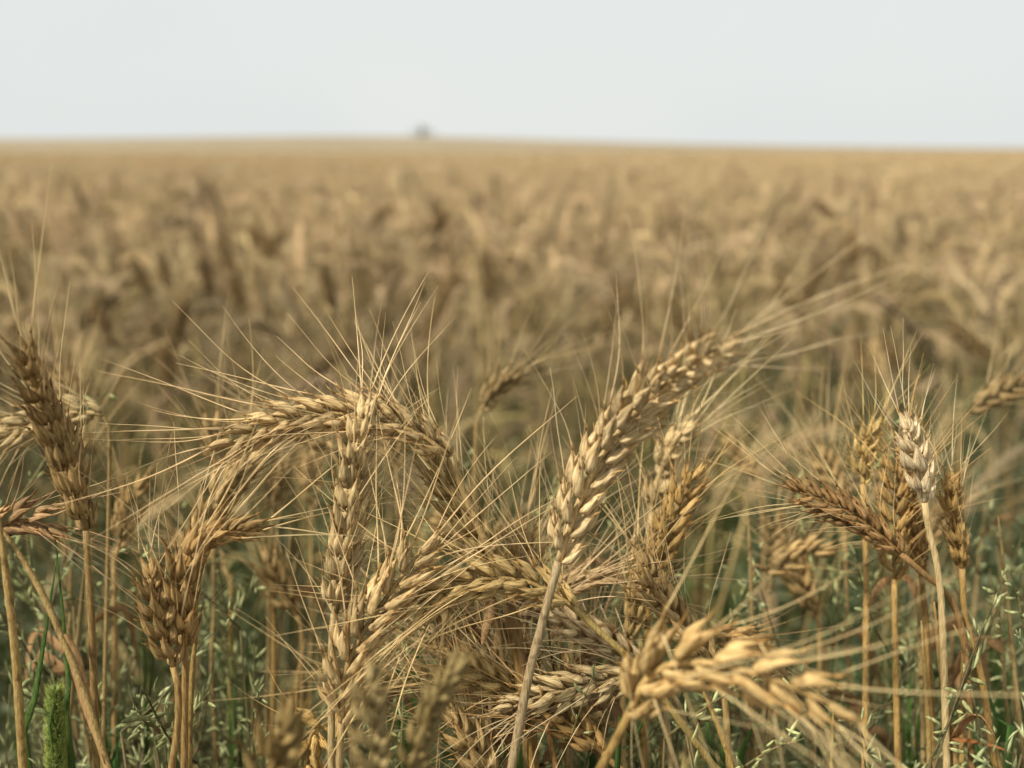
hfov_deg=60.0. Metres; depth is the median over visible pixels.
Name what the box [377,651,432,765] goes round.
straw
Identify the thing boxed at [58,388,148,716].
wheat stalk
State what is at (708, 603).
leafy weed
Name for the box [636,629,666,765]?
leafy weed
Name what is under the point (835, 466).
wheat stalk
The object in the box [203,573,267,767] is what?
leafy weed
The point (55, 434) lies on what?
wheat stalk
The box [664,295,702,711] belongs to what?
wheat stalk
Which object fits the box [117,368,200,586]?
wheat stalk
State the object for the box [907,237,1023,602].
wheat stalk
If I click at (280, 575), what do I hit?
wheat stalk
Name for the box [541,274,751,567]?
wheat stalk
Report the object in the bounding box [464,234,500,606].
wheat stalk
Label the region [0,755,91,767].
leafy weed
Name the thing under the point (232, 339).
wheat stalk
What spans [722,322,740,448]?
wheat stalk
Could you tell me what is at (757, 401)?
wheat stalk
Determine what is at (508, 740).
wheat stalk
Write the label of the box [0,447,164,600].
wheat stalk
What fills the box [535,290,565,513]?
wheat stalk
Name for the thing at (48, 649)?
leafy weed
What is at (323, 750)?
leafy weed
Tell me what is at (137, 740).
leafy weed
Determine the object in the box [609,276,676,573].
wheat stalk
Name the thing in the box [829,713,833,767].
straw
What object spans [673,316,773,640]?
wheat stalk
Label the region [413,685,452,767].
leafy weed
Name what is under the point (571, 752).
wheat stalk
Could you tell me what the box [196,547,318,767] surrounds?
leafy weed
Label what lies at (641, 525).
wheat stalk
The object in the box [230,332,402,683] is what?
wheat stalk
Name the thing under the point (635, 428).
wheat stalk
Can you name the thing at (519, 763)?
grass plant
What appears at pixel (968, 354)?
wheat stalk
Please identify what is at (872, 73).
sky
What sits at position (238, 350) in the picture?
wheat stalk
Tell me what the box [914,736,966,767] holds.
leafy weed
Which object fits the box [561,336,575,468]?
wheat stalk
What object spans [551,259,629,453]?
wheat stalk
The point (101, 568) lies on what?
wheat stalk
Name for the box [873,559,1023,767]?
leafy weed
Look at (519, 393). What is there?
wheat stalk
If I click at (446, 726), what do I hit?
wheat stalk
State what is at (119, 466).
wheat stalk
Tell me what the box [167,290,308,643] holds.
wheat stalk
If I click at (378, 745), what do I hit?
wheat stalk
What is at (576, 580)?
wheat stalk
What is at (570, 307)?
wheat stalk
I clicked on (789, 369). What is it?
wheat stalk
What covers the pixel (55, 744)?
foxtail grass
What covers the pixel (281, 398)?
wheat stalk
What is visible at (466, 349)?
wheat stalk
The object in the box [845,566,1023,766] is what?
leafy weed
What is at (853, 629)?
leafy weed
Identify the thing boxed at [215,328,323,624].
wheat stalk
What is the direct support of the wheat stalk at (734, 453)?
on the ground at (474, 603)
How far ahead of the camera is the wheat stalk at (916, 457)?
0.32 m
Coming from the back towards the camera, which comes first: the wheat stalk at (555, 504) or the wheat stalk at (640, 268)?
the wheat stalk at (640, 268)
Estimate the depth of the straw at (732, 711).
0.46 m
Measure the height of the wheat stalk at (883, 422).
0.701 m
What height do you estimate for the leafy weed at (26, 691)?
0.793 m
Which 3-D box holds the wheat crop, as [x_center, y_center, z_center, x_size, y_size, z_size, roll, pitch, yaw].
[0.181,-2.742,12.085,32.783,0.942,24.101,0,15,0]
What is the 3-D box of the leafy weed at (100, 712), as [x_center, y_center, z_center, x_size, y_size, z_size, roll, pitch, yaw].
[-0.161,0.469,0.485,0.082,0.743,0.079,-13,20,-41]
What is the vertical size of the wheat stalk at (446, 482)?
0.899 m
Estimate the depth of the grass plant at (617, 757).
0.29 m
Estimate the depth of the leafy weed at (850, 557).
0.48 m
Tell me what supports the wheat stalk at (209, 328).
on the ground at (474, 603)
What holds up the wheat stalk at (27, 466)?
on the ground at (474, 603)
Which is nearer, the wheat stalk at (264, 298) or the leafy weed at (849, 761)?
the leafy weed at (849, 761)
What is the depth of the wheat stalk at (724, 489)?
0.83 m
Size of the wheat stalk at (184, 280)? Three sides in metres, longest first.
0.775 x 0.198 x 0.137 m
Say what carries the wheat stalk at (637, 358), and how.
on the ground at (474, 603)
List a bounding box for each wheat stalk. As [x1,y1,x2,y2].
[0,169,99,767]
[0,269,110,764]
[0,355,56,539]
[0,371,111,767]
[0,397,80,755]
[0,417,42,602]
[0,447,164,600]
[0,471,106,608]
[0,482,158,765]
[1,333,107,649]
[4,386,50,567]
[4,440,60,657]
[12,297,115,727]
[21,235,167,597]
[24,434,230,767]
[40,329,208,584]
[41,253,211,561]
[42,289,528,767]
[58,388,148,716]
[61,323,102,550]
[62,320,125,557]
[64,282,129,659]
[65,306,96,681]
[66,289,179,535]
[68,352,160,637]
[69,337,169,677]
[74,398,446,767]
[74,428,123,635]
[77,424,147,611]
[80,287,154,766]
[81,283,140,462]
[83,375,110,597]
[85,314,236,609]
[86,362,142,586]
[90,354,149,694]
[90,529,147,667]
[92,330,139,632]
[92,401,195,764]
[92,453,234,683]
[93,280,171,545]
[95,257,192,493]
[97,375,170,694]
[99,317,233,510]
[108,272,183,574]
[108,370,155,541]
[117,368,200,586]
[119,252,169,585]
[126,360,154,712]
[130,280,241,564]
[133,355,244,685]
[136,303,221,468]
[137,247,198,484]
[143,286,263,767]
[146,338,243,534]
[146,361,219,607]
[152,242,181,530]
[154,334,181,686]
[154,444,217,578]
[157,246,292,677]
[159,323,334,670]
[162,239,220,604]
[166,347,353,767]
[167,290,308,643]
[168,287,200,558]
[176,308,265,588]
[180,390,241,505]
[181,363,249,520]
[182,458,281,676]
[182,480,304,764]
[184,304,341,658]
[185,269,302,535]
[186,318,234,630]
[189,294,279,557]
[189,420,296,613]
[194,250,226,610]
[196,309,258,480]
[196,395,250,618]
[197,463,308,737]
[199,341,269,646]
[200,225,270,674]
[207,316,265,762]
[208,645,341,767]
[213,559,474,749]
[214,320,298,551]
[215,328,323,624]
[216,433,333,685]
[217,345,270,516]
[218,294,263,624]
[227,330,293,452]
[227,363,343,759]
[229,257,318,573]
[229,659,349,767]
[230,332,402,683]
[234,440,293,591]
[235,312,307,627]
[238,215,319,670]
[238,332,412,536]
[239,382,597,767]
[241,293,357,708]
[242,426,471,759]
[248,307,339,669]
[249,356,333,468]
[250,389,406,649]
[252,228,295,503]
[252,273,456,767]
[254,410,326,692]
[257,288,334,515]
[257,319,325,553]
[259,377,308,710]
[262,320,367,740]
[263,521,392,767]
[264,249,413,643]
[264,359,366,734]
[266,247,341,557]
[266,248,335,579]
[269,458,720,767]
[273,322,327,624]
[273,325,416,696]
[275,356,316,525]
[276,366,303,610]
[278,299,539,767]
[282,540,558,766]
[291,337,358,706]
[292,405,327,717]
[293,276,390,542]
[297,553,510,709]
[299,282,352,534]
[299,358,340,416]
[304,570,509,767]
[305,445,420,650]
[306,274,347,409]
[307,570,504,767]
[309,327,349,549]
[309,330,420,546]
[309,706,348,767]
[317,255,343,626]
[320,319,434,706]
[323,615,402,767]
[332,287,395,591]
[333,334,419,626]
[336,300,402,482]
[340,316,375,447]
[340,321,366,463]
[345,685,457,767]
[348,617,694,767]
[352,489,544,730]
[357,313,391,487]
[358,339,428,532]
[361,204,396,374]
[364,278,472,711]
[367,531,541,767]
[371,222,518,517]
[371,444,475,713]
[372,445,391,664]
[378,619,626,767]
[379,602,500,767]
[381,402,523,681]
[383,352,485,510]
[385,327,493,676]
[390,396,504,644]
[392,309,475,635]
[393,354,432,532]
[395,282,438,483]
[395,357,478,561]
[399,330,452,484]
[403,406,561,655]
[409,287,482,566]
[412,341,438,516]
[413,350,438,485]
[414,254,479,567]
[418,207,452,573]
[421,350,446,535]
[426,573,484,730]
[427,326,543,576]
[429,201,453,542]
[430,546,622,767]
[432,395,531,643]
[433,337,490,622]
[433,465,673,767]
[433,519,623,767]
[435,329,500,576]
[436,285,492,556]
[439,349,471,615]
[440,390,585,647]
[441,414,665,745]
[449,333,545,562]
[458,466,574,767]
[459,337,536,566]
[460,240,543,530]
[462,337,542,565]
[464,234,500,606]
[464,274,516,607]
[464,316,590,511]
[466,271,569,506]
[468,288,559,576]
[469,297,627,731]
[473,355,543,507]
[478,542,622,767]
[481,490,754,728]
[483,383,542,541]
[488,281,549,560]
[490,430,582,649]
[492,370,563,628]
[494,274,593,496]
[501,268,584,479]
[501,339,599,620]
[505,384,584,602]
[507,155,905,767]
[508,343,552,517]
[510,339,579,655]
[510,381,557,497]
[512,332,544,512]
[513,301,601,663]
[516,316,597,493]
[516,324,541,635]
[517,363,581,636]
[528,338,567,503]
[528,380,573,489]
[529,320,616,638]
[532,314,627,463]
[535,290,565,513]
[535,325,633,566]
[536,445,569,627]
[536,498,645,767]
[537,439,731,767]
[538,352,611,528]
[539,393,590,576]
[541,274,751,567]
[541,300,635,534]
[546,266,644,547]
[546,335,636,471]
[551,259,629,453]
[555,454,708,670]
[557,276,586,472]
[558,274,633,532]
[559,347,627,491]
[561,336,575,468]
[564,304,599,557]
[569,369,590,450]
[572,330,625,607]
[576,442,731,751]
[582,314,660,463]
[585,278,639,758]
[585,335,685,566]
[594,343,670,546]
[595,425,1023,767]
[597,329,643,554]
[598,400,641,641]
[601,351,677,520]
[603,380,619,607]
[604,498,710,711]
[606,276,660,726]
[609,244,691,505]
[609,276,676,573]
[611,435,648,665]
[613,419,695,612]
[614,308,789,767]
[614,371,707,540]
[619,311,668,429]
[626,380,789,767]
[630,415,794,767]
[631,244,769,601]
[632,338,690,468]
[637,414,688,705]
[639,420,694,696]
[644,316,756,531]
[652,415,669,626]
[659,607,856,767]
[663,427,745,739]
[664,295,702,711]
[665,279,750,582]
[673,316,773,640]
[673,360,767,767]
[677,268,715,705]
[680,396,874,767]
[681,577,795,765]
[682,385,737,752]
[686,450,740,619]
[693,355,836,538]
[694,288,746,584]
[694,293,783,706]
[694,402,975,767]
[695,290,763,557]
[699,327,764,619]
[701,481,835,767]
[703,395,765,613]
[704,338,815,653]
[704,393,784,595]
[707,297,775,626]
[709,382,786,625]
[709,429,853,767]
[712,395,854,767]
[714,296,828,506]
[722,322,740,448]
[722,400,822,612]
[730,277,826,543]
[734,369,769,583]
[749,476,878,767]
[753,349,885,767]
[755,356,792,468]
[765,273,814,753]
[767,380,817,603]
[768,370,867,634]
[770,307,798,537]
[773,433,953,767]
[775,317,831,609]
[776,315,818,652]
[782,261,827,687]
[782,284,985,585]
[782,331,822,515]
[787,311,865,646]
[792,303,833,461]
[796,354,1005,767]
[796,490,941,758]
[797,242,867,724]
[797,314,851,727]
[802,375,888,523]
[812,198,846,560]
[828,320,1010,653]
[831,222,859,677]
[832,368,915,661]
[839,333,925,767]
[842,378,946,767]
[849,317,884,699]
[853,310,893,743]
[854,317,952,668]
[854,318,889,624]
[854,326,953,767]
[854,431,1023,767]
[856,367,994,767]
[865,328,922,721]
[869,319,980,615]
[877,328,939,550]
[891,373,1005,767]
[897,396,1023,651]
[906,485,1023,728]
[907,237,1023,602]
[927,362,960,429]
[929,290,1023,613]
[933,323,990,570]
[938,318,1023,767]
[941,314,1010,691]
[945,421,1011,562]
[967,407,1023,550]
[979,275,1022,578]
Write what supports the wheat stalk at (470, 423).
on the ground at (474, 603)
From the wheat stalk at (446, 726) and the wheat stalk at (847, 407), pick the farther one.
the wheat stalk at (847, 407)
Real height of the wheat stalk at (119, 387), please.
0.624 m
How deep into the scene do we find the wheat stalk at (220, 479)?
1.22 m
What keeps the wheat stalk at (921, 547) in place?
on the ground at (474, 603)
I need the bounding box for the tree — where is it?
[407,124,438,136]
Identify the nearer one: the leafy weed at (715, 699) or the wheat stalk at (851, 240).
the leafy weed at (715, 699)
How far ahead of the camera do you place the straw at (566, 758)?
0.34 m
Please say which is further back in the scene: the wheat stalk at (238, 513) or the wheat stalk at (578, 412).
the wheat stalk at (578, 412)
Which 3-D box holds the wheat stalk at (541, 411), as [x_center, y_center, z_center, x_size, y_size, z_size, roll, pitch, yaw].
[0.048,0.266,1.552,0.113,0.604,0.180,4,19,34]
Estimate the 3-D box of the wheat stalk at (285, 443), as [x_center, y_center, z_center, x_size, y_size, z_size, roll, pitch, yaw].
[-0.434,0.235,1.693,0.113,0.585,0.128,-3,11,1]
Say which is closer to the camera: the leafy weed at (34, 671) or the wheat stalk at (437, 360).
the leafy weed at (34, 671)
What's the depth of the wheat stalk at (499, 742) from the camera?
0.36 m
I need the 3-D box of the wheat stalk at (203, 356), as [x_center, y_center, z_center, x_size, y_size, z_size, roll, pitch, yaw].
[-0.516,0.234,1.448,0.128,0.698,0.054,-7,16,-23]
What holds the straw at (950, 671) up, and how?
on the ground at (474, 603)
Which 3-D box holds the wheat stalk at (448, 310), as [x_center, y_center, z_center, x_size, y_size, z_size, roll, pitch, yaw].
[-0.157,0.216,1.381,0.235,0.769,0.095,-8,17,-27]
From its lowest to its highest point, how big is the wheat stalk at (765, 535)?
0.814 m
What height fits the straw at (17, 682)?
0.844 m
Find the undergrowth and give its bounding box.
[0,224,1023,767]
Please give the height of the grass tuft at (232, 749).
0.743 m
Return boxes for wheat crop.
[0,150,1023,765]
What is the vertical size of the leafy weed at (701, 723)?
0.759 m
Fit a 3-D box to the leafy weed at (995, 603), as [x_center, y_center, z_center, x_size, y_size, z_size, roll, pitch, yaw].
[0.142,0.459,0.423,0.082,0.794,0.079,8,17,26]
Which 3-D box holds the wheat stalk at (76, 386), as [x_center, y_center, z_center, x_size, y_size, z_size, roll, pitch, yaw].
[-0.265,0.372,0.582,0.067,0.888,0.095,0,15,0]
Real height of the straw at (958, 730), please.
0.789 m
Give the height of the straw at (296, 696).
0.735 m
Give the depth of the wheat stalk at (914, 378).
1.36 m
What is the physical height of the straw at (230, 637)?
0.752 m
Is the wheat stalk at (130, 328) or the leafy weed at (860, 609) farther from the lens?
the wheat stalk at (130, 328)
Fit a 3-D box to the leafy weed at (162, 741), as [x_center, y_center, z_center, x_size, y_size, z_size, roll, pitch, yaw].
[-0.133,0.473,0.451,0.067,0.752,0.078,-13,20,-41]
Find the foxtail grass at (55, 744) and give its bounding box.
[43,679,67,767]
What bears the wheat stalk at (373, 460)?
on the ground at (474, 603)
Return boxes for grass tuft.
[99,685,150,767]
[135,570,169,767]
[208,609,250,767]
[379,535,442,767]
[580,647,604,767]
[803,695,846,767]
[870,631,935,767]
[986,656,1023,767]
[988,577,1023,763]
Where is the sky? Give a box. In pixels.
[0,0,1023,147]
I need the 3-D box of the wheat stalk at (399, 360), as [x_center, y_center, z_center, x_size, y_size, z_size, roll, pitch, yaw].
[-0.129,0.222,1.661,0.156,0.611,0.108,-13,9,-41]
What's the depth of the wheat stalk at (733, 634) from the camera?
0.36 m
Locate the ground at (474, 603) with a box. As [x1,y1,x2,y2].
[0,209,1023,767]
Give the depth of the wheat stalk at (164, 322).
1.58 m
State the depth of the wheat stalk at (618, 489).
1.46 m
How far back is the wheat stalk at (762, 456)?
1.22 m
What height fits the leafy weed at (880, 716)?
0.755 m
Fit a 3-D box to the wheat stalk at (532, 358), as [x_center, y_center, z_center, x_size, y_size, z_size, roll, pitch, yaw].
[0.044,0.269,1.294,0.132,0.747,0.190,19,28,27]
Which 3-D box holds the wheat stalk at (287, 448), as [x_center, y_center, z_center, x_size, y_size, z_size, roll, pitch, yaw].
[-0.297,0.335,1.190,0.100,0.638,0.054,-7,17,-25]
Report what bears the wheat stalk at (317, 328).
on the ground at (474, 603)
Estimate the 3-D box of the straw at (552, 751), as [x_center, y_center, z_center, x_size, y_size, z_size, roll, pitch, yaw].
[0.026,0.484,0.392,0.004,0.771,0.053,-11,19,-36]
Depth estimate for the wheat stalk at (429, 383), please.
1.71 m
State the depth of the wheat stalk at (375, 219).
1.89 m
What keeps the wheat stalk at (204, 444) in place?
on the ground at (474, 603)
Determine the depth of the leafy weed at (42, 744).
0.34 m
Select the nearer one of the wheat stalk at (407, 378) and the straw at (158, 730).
the straw at (158, 730)
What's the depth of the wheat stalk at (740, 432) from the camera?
1.80 m
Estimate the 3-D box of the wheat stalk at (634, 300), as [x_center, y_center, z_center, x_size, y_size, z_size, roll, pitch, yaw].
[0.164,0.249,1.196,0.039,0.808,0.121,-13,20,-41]
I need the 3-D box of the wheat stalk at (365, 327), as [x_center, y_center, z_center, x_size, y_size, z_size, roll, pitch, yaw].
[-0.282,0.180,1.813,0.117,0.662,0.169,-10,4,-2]
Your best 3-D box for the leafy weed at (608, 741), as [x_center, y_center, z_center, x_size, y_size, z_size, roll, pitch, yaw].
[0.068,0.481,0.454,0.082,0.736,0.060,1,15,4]
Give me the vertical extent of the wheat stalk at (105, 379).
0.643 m
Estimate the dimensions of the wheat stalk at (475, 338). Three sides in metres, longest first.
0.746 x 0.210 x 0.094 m
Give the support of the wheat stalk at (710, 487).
on the ground at (474, 603)
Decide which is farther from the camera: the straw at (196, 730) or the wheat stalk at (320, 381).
the wheat stalk at (320, 381)
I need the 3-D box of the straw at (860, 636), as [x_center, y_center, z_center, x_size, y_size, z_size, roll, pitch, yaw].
[0.178,0.459,0.542,0.046,0.742,0.056,3,15,12]
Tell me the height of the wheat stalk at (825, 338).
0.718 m
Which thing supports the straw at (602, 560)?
on the ground at (474, 603)
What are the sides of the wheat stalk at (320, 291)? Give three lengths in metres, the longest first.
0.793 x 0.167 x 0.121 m
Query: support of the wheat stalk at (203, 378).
on the ground at (474, 603)
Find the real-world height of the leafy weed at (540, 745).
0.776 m
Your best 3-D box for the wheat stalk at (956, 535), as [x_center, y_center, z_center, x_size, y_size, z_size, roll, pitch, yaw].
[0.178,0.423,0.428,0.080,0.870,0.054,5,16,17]
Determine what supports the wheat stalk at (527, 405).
on the ground at (474, 603)
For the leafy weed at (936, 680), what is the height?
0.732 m
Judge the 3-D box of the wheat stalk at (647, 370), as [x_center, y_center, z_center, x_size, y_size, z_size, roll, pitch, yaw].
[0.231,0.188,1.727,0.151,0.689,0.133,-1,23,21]
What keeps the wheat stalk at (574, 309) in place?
on the ground at (474, 603)
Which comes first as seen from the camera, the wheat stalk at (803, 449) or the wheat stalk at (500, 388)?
the wheat stalk at (500, 388)
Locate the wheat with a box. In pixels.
[0,136,1023,174]
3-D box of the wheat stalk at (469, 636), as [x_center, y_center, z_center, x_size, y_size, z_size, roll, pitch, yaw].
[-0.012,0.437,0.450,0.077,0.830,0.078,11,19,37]
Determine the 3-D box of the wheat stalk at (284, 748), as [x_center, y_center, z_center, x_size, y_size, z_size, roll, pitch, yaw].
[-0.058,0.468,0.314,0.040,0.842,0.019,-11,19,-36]
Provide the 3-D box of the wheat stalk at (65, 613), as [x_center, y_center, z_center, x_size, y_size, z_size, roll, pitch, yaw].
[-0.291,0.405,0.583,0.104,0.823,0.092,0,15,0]
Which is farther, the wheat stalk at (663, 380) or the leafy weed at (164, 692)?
the wheat stalk at (663, 380)
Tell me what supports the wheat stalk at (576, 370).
on the ground at (474, 603)
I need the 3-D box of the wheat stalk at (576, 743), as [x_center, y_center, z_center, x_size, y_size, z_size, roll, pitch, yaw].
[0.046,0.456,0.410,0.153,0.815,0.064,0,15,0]
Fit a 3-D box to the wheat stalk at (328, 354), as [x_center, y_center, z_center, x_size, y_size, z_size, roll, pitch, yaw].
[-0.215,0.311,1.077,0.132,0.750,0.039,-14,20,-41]
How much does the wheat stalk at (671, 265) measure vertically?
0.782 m
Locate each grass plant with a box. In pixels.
[25,540,75,767]
[516,739,522,767]
[614,716,646,767]
[680,681,781,767]
[940,684,1014,767]
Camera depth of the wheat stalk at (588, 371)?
1.76 m
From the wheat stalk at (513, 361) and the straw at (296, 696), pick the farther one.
the wheat stalk at (513, 361)
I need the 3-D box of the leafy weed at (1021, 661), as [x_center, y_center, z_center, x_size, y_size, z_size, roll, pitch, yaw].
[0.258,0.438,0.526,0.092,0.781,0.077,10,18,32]
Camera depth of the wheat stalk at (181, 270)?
1.48 m
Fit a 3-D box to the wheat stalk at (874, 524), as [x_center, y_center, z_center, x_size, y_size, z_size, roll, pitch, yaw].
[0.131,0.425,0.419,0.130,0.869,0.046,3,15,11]
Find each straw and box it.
[0,517,27,767]
[3,529,111,767]
[23,606,91,767]
[25,568,84,751]
[62,613,70,702]
[89,539,138,752]
[117,633,172,767]
[156,640,199,767]
[188,602,203,767]
[228,574,232,767]
[266,532,337,767]
[270,555,276,738]
[294,639,305,767]
[315,655,327,760]
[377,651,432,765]
[401,644,433,721]
[506,597,535,767]
[539,685,558,767]
[544,583,607,766]
[560,639,569,767]
[569,538,626,663]
[575,685,638,767]
[683,696,749,764]
[702,692,734,767]
[739,665,748,748]
[747,492,758,767]
[759,640,827,767]
[811,689,861,766]
[813,556,884,758]
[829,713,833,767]
[839,641,893,767]
[861,571,926,767]
[912,586,993,755]
[914,635,959,756]
[921,620,932,767]
[933,602,1010,767]
[950,606,1016,767]
[953,625,1001,767]
[958,651,964,767]
[971,508,1023,624]
[981,568,990,763]
[991,576,1011,766]
[995,522,1019,756]
[997,516,1023,767]
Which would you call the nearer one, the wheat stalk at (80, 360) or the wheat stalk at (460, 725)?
the wheat stalk at (460, 725)
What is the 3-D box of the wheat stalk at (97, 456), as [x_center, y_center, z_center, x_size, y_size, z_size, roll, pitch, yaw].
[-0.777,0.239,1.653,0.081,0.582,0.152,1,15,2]
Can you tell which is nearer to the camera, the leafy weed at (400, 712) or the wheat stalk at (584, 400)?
the leafy weed at (400, 712)
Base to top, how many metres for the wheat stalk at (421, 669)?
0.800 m
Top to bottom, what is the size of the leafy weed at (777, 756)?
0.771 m
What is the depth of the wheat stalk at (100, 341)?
1.59 m
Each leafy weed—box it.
[0,391,117,767]
[0,518,98,725]
[0,598,128,767]
[0,611,87,767]
[0,684,13,767]
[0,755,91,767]
[6,449,151,767]
[24,607,91,767]
[29,708,55,767]
[31,597,140,766]
[39,632,213,767]
[39,724,46,761]
[80,712,149,767]
[87,681,173,767]
[92,571,172,767]
[107,705,229,767]
[119,545,278,757]
[121,683,240,767]
[131,676,267,767]
[135,525,215,766]
[149,557,247,767]
[171,631,248,767]
[175,644,213,766]
[178,683,215,765]
[180,500,263,767]
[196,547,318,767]
[199,601,325,767]
[202,645,227,767]
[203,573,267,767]
[278,400,365,761]
[298,679,366,767]
[299,485,354,762]
[343,559,413,767]
[343,622,395,767]
[345,649,382,767]
[353,448,473,763]
[383,618,433,767]
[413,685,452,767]
[431,577,563,767]
[477,664,594,767]
[497,720,509,765]
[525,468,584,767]
[530,576,621,767]
[580,719,654,767]
[596,699,672,767]
[597,710,629,767]
[603,497,755,764]
[605,574,691,767]
[626,695,733,767]
[626,725,659,767]
[632,608,738,767]
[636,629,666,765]
[652,673,786,767]
[657,691,692,767]
[658,691,689,767]
[674,541,762,764]
[684,699,804,767]
[689,657,752,767]
[700,657,762,763]
[731,644,921,767]
[737,557,836,767]
[741,693,843,767]
[746,569,837,767]
[747,657,806,767]
[779,621,880,767]
[795,419,899,751]
[818,684,956,767]
[823,693,910,767]
[825,550,909,766]
[838,572,964,751]
[839,580,1011,767]
[844,543,960,767]
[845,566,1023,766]
[848,624,985,767]
[859,706,990,767]
[870,575,960,767]
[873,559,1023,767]
[874,638,939,767]
[884,612,941,767]
[898,599,1023,748]
[901,623,920,767]
[903,528,1023,767]
[906,575,1017,767]
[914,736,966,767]
[915,539,1023,767]
[964,719,1016,766]
[967,684,999,767]
[977,485,1023,767]
[1003,591,1023,767]
[1014,697,1023,767]
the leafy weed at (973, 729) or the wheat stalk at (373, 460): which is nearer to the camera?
the leafy weed at (973, 729)
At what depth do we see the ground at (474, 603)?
1.85 m
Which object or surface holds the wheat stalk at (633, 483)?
on the ground at (474, 603)
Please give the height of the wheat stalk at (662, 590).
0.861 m
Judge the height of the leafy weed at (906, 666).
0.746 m
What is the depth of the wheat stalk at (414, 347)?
1.65 m
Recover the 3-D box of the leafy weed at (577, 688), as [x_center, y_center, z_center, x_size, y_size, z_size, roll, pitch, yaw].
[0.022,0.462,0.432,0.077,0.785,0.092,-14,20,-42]
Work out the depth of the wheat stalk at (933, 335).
1.36 m
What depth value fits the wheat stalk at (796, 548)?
0.41 m
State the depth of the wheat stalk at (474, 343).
1.50 m
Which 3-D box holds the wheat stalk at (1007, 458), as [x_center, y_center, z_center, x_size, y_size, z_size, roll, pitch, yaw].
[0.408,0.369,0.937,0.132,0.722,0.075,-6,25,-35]
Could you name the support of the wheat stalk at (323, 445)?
on the ground at (474, 603)
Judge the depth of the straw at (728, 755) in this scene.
0.30 m
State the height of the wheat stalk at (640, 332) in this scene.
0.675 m
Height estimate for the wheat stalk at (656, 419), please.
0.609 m
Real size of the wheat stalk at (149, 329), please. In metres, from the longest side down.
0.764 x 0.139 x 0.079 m
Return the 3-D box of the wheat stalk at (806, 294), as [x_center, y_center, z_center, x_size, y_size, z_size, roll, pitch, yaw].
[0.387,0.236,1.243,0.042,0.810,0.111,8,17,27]
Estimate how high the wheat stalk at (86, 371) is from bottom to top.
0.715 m
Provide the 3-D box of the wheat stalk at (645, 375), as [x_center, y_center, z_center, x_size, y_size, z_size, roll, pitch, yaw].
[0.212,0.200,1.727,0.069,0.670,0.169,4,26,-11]
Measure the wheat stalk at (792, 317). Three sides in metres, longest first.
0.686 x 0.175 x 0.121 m
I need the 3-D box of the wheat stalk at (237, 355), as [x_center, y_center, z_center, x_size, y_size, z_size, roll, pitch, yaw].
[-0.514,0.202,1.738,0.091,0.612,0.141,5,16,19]
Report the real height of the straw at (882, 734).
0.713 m
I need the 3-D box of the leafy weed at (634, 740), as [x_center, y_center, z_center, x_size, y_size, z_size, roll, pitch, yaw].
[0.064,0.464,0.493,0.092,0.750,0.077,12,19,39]
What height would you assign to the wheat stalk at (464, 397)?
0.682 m
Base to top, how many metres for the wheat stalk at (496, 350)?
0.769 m
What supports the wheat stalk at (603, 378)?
on the ground at (474, 603)
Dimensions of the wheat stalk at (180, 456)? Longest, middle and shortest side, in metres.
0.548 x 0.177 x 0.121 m
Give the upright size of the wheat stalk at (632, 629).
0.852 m
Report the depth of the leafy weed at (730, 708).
0.43 m
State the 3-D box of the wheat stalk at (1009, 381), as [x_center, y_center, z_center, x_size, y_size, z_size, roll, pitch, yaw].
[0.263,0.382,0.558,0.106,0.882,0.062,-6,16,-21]
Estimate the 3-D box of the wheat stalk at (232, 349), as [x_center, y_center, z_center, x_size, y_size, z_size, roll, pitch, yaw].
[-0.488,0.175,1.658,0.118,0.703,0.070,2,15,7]
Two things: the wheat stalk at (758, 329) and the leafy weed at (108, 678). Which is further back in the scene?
the wheat stalk at (758, 329)
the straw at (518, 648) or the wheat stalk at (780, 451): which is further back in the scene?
the wheat stalk at (780, 451)
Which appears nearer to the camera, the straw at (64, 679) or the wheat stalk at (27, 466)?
the straw at (64, 679)
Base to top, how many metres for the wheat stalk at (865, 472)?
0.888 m
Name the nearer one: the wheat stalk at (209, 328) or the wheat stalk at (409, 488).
the wheat stalk at (409, 488)
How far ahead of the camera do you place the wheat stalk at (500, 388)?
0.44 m
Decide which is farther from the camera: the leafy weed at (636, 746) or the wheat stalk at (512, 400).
the wheat stalk at (512, 400)
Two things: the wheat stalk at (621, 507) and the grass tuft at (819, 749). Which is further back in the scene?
the wheat stalk at (621, 507)
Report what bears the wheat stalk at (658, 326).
on the ground at (474, 603)
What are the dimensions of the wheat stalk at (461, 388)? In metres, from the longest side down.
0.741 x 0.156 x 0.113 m
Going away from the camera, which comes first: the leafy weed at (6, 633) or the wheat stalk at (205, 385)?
the leafy weed at (6, 633)
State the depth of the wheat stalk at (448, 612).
0.33 m
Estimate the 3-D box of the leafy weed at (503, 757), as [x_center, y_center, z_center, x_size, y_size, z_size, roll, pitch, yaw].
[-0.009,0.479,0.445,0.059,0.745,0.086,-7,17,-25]
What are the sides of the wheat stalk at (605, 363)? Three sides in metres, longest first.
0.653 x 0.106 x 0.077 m
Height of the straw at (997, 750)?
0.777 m
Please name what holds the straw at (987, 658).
on the ground at (474, 603)
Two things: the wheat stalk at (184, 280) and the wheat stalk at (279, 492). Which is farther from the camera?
the wheat stalk at (184, 280)
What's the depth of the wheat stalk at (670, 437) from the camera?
0.38 m
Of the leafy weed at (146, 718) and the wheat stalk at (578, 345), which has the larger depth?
the wheat stalk at (578, 345)
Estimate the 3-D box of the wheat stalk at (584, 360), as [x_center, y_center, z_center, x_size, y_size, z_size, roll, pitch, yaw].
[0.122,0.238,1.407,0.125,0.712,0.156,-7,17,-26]
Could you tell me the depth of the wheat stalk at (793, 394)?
1.43 m

